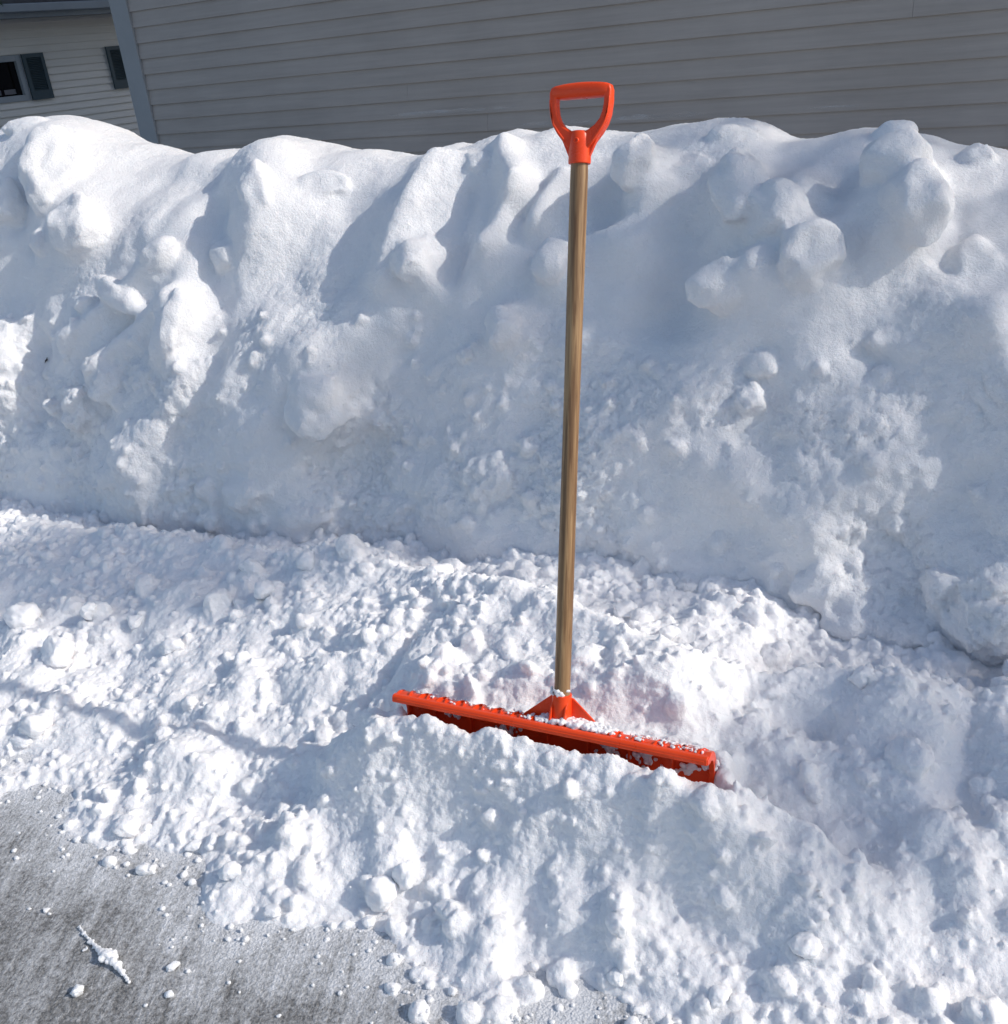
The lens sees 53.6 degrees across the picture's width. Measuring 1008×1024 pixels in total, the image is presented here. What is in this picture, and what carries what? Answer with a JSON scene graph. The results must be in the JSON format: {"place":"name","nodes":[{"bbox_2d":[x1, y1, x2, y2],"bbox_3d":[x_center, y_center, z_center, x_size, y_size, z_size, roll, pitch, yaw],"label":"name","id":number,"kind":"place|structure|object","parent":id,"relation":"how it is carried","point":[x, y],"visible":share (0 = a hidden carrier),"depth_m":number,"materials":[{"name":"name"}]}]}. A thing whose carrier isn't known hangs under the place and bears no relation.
{"place":"outdoors","nodes":[
{"label":"outdoors","id":0,"kind":"place"},
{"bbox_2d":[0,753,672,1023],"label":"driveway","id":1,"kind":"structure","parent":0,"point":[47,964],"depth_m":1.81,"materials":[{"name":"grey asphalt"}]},
{"bbox_2d":[43,907,49,912],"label":"snow chunk","id":2,"kind":"object","parent":1,"relation":"on","point":[46,910],"visible":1,"depth_m":1.95,"materials":[{"name":"white snow"}]},
{"bbox_2d":[0,0,139,135],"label":"beige house","id":3,"kind":"structure","parent":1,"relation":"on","point":[60,57],"depth_m":13.72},
{"bbox_2d":[0,55,31,103],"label":"window","id":4,"kind":"structure","parent":3,"relation":"in","point":[14,87],"depth_m":13.33,"materials":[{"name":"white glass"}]},
{"bbox_2d":[69,984,83,996],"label":"snow chunk","id":5,"kind":"object","parent":1,"relation":"on","point":[77,990],"visible":1,"depth_m":1.76,"materials":[{"name":"white snow"}]},
{"bbox_2d":[77,925,130,983],"bbox_3d":[-0.739,0.806,1.834,0.201,0.022,0.035,13,31,34],"label":"snowy twig","id":6,"kind":"object","parent":1,"relation":"on","point":[109,956],"visible":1,"depth_m":1.81,"materials":[{"name":"white snow"}]},
{"bbox_2d":[123,861,129,866],"bbox_3d":[-0.771,0.721,2.041,0.014,0.012,0.011,-14,27,-17],"label":"snow crumb","id":7,"kind":"object","parent":1,"relation":"on","point":[126,864],"visible":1,"depth_m":2.04,"materials":[{"name":"white snow"}]},
{"bbox_2d":[135,862,150,875],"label":"snow chunk","id":8,"kind":"object","parent":1,"relation":"on","point":[141,870],"visible":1,"depth_m":2.01,"materials":[{"name":"white snow"}]},
{"bbox_2d":[164,990,173,997],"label":"snow chunk","id":9,"kind":"object","parent":1,"relation":"on","point":[169,994],"visible":1,"depth_m":1.74,"materials":[{"name":"white snow"}]},
{"bbox_2d":[166,961,179,971],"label":"snow chunk","id":10,"kind":"object","parent":1,"relation":"on","point":[172,966],"visible":1,"depth_m":1.79,"materials":[{"name":"white snow"}]},
{"bbox_2d":[188,878,196,885],"bbox_3d":[-0.618,0.734,1.977,0.016,0.015,0.015,-6,25,0],"label":"snow crumb","id":11,"kind":"object","parent":1,"relation":"on","point":[192,881],"visible":1,"depth_m":1.97,"materials":[{"name":"white snow"}]},
{"bbox_2d":[194,857,201,862],"bbox_3d":[-0.623,0.709,2.032,0.014,0.011,0.014,-18,28,-23],"label":"snow crumb","id":12,"kind":"object","parent":1,"relation":"on","point":[197,859],"visible":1,"depth_m":2.03,"materials":[{"name":"white snow"}]},
{"bbox_2d":[228,923,233,929],"bbox_3d":[-0.511,0.775,1.868,0.012,0.009,0.012,-6,25,0],"label":"snow crumb","id":13,"kind":"object","parent":1,"relation":"on","point":[230,926],"visible":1,"depth_m":1.86,"materials":[{"name":"white snow"}]},
{"bbox_2d":[427,996,433,1003],"bbox_3d":[-0.125,0.822,1.684,0.012,0.010,0.012,-6,25,0],"label":"snow crumb","id":14,"kind":"object","parent":1,"relation":"on","point":[430,999],"visible":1,"depth_m":1.68,"materials":[{"name":"white snow"}]},
{"bbox_2d":[0,115,1007,665],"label":"snowbank","id":15,"kind":"object","parent":1,"relation":"on","point":[794,375],"visible":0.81,"depth_m":2.73,"materials":[{"name":"white snow"}]},
{"bbox_2d":[0,498,1007,1023],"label":"loose snow","id":16,"kind":"structure","parent":1,"relation":"on","point":[296,758],"depth_m":1.93,"materials":[{"name":"white snow"}]},
{"bbox_2d":[8,735,32,747],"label":"snow chunk","id":17,"kind":"object","parent":16,"relation":"on","point":[22,741],"visible":1,"depth_m":2.42,"materials":[{"name":"white snow"}]},
{"bbox_2d":[3,602,41,628],"bbox_3d":[-1.365,0.294,2.829,0.100,0.087,0.098,-6,25,0],"label":"snow chunk","id":18,"kind":"object","parent":16,"relation":"on","point":[20,614],"visible":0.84,"depth_m":2.80,"materials":[{"name":"white snow"}]},
{"bbox_2d":[21,713,52,738],"bbox_3d":[-1.138,0.518,2.435,0.072,0.061,0.066,12,31,33],"label":"snow chunk","id":19,"kind":"object","parent":16,"relation":"on","point":[36,726],"visible":1,"depth_m":2.42,"materials":[{"name":"white snow"}]},
{"bbox_2d":[40,635,74,667],"bbox_3d":[-1.187,0.375,2.656,0.091,0.091,0.104,-6,25,0],"label":"snow chunk","id":20,"kind":"object","parent":16,"relation":"on","point":[57,651],"visible":0.97,"depth_m":2.63,"materials":[{"name":"white snow"}]},
{"bbox_2d":[79,602,96,620],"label":"snow chunk","id":21,"kind":"object","parent":16,"relation":"on","point":[87,610],"visible":1,"depth_m":2.76,"materials":[{"name":"white snow"}]},
{"bbox_2d":[111,814,140,837],"bbox_3d":[-0.800,0.666,2.115,0.057,0.047,0.057,-6,25,0],"label":"snow chunk","id":22,"kind":"object","parent":16,"relation":"on","point":[126,826],"visible":1,"depth_m":2.10,"materials":[{"name":"white snow"}]},
{"bbox_2d":[127,615,144,629],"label":"snow chunk","id":23,"kind":"object","parent":16,"relation":"on","point":[134,622],"visible":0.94,"depth_m":2.72,"materials":[{"name":"white snow"}]},
{"bbox_2d":[160,637,183,654],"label":"snow chunk","id":24,"kind":"object","parent":16,"relation":"on","point":[168,645],"visible":0.97,"depth_m":2.58,"materials":[{"name":"white snow"}]},
{"bbox_2d":[184,839,200,851],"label":"snow chunk","id":25,"kind":"object","parent":16,"relation":"on","point":[193,845],"visible":1,"depth_m":2.05,"materials":[{"name":"white snow"}]},
{"bbox_2d":[204,832,218,850],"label":"snow chunk","id":26,"kind":"object","parent":16,"relation":"on","point":[211,841],"visible":1,"depth_m":2.04,"materials":[{"name":"white snow"}]},
{"bbox_2d":[217,861,241,880],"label":"snow chunk","id":27,"kind":"object","parent":16,"relation":"on","point":[229,870],"visible":0.97,"depth_m":1.94,"materials":[{"name":"white snow"}]},
{"bbox_2d":[254,580,274,599],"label":"snow chunk","id":28,"kind":"object","parent":16,"relation":"on","point":[263,589],"visible":0.94,"depth_m":2.64,"materials":[{"name":"white snow"}]},
{"bbox_2d":[263,904,280,917],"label":"snow chunk","id":29,"kind":"object","parent":16,"relation":"on","point":[272,910],"visible":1,"depth_m":1.87,"materials":[{"name":"white snow"}]},
{"bbox_2d":[297,550,314,570],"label":"snow chunk","id":30,"kind":"object","parent":16,"relation":"on","point":[305,560],"visible":1,"depth_m":2.68,"materials":[{"name":"white snow"}]},
{"bbox_2d":[362,915,375,928],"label":"snow chunk","id":31,"kind":"object","parent":16,"relation":"on","point":[368,922],"visible":1,"depth_m":1.83,"materials":[{"name":"white snow"}]},
{"bbox_2d":[364,874,397,911],"bbox_3d":[-0.228,0.708,1.865,0.062,0.067,0.078,-6,25,0],"label":"snow chunk","id":32,"kind":"object","parent":16,"relation":"on","point":[380,893],"visible":0.98,"depth_m":1.84,"materials":[{"name":"white snow"}]},
{"bbox_2d":[392,860,417,889],"bbox_3d":[-0.185,0.679,1.864,0.048,0.053,0.052,-6,25,0],"label":"snow chunk","id":33,"kind":"object","parent":16,"relation":"on","point":[404,875],"visible":1,"depth_m":1.85,"materials":[{"name":"white snow"}]},
{"bbox_2d":[448,986,456,995],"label":"snow chunk","id":34,"kind":"object","parent":16,"relation":"on","point":[452,990],"visible":1,"depth_m":1.69,"materials":[{"name":"white snow"}]},
{"bbox_2d":[392,82,715,783],"bbox_3d":[0.088,-0.023,1.796,0.631,1.406,0.079,6,12,24],"label":"snow shovel","id":35,"kind":"object","parent":16,"relation":"on","point":[579,145],"visible":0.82,"depth_m":1.78,"materials":[{"name":"plastic"}]},
{"bbox_2d":[412,686,719,775],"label":"snow","id":36,"kind":"structure","parent":35,"relation":"on","point":[583,724],"depth_m":1.83,"materials":[{"name":"white snow"}]},
{"bbox_2d":[606,967,623,986],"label":"snow chunk","id":37,"kind":"object","parent":16,"relation":"on","point":[614,976],"visible":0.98,"depth_m":1.66,"materials":[{"name":"white snow"}]},
{"bbox_2d":[605,911,627,938],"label":"snow chunk","id":38,"kind":"object","parent":16,"relation":"on","point":[616,923],"visible":1,"depth_m":1.66,"materials":[{"name":"white snow"}]},
{"bbox_2d":[613,600,637,617],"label":"snow chunk","id":39,"kind":"object","parent":16,"relation":"on","point":[624,609],"visible":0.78,"depth_m":2.33,"materials":[{"name":"white snow"}]},
{"bbox_2d":[659,624,680,640],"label":"snow chunk","id":40,"kind":"object","parent":16,"relation":"on","point":[670,632],"visible":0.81,"depth_m":2.23,"materials":[{"name":"white snow"}]},
{"bbox_2d":[708,984,731,1007],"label":"snow chunk","id":41,"kind":"object","parent":16,"relation":"on","point":[719,995],"visible":1,"depth_m":1.59,"materials":[{"name":"white snow"}]},
{"bbox_2d":[788,932,822,958],"bbox_3d":[0.488,0.700,1.614,0.053,0.030,0.049,-6,25,0],"label":"snow chunk","id":42,"kind":"object","parent":16,"relation":"on","point":[806,945],"visible":1,"depth_m":1.60,"materials":[{"name":"white snow"}]},
{"bbox_2d":[847,665,874,689],"bbox_3d":[0.706,0.325,1.960,0.051,0.045,0.051,-23,30,-31],"label":"snow chunk","id":43,"kind":"object","parent":16,"relation":"on","point":[860,676],"visible":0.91,"depth_m":1.95,"materials":[{"name":"white snow"}]},
{"bbox_2d":[108,0,1007,154],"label":"grey house","id":44,"kind":"structure","parent":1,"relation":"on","point":[418,77],"depth_m":5.89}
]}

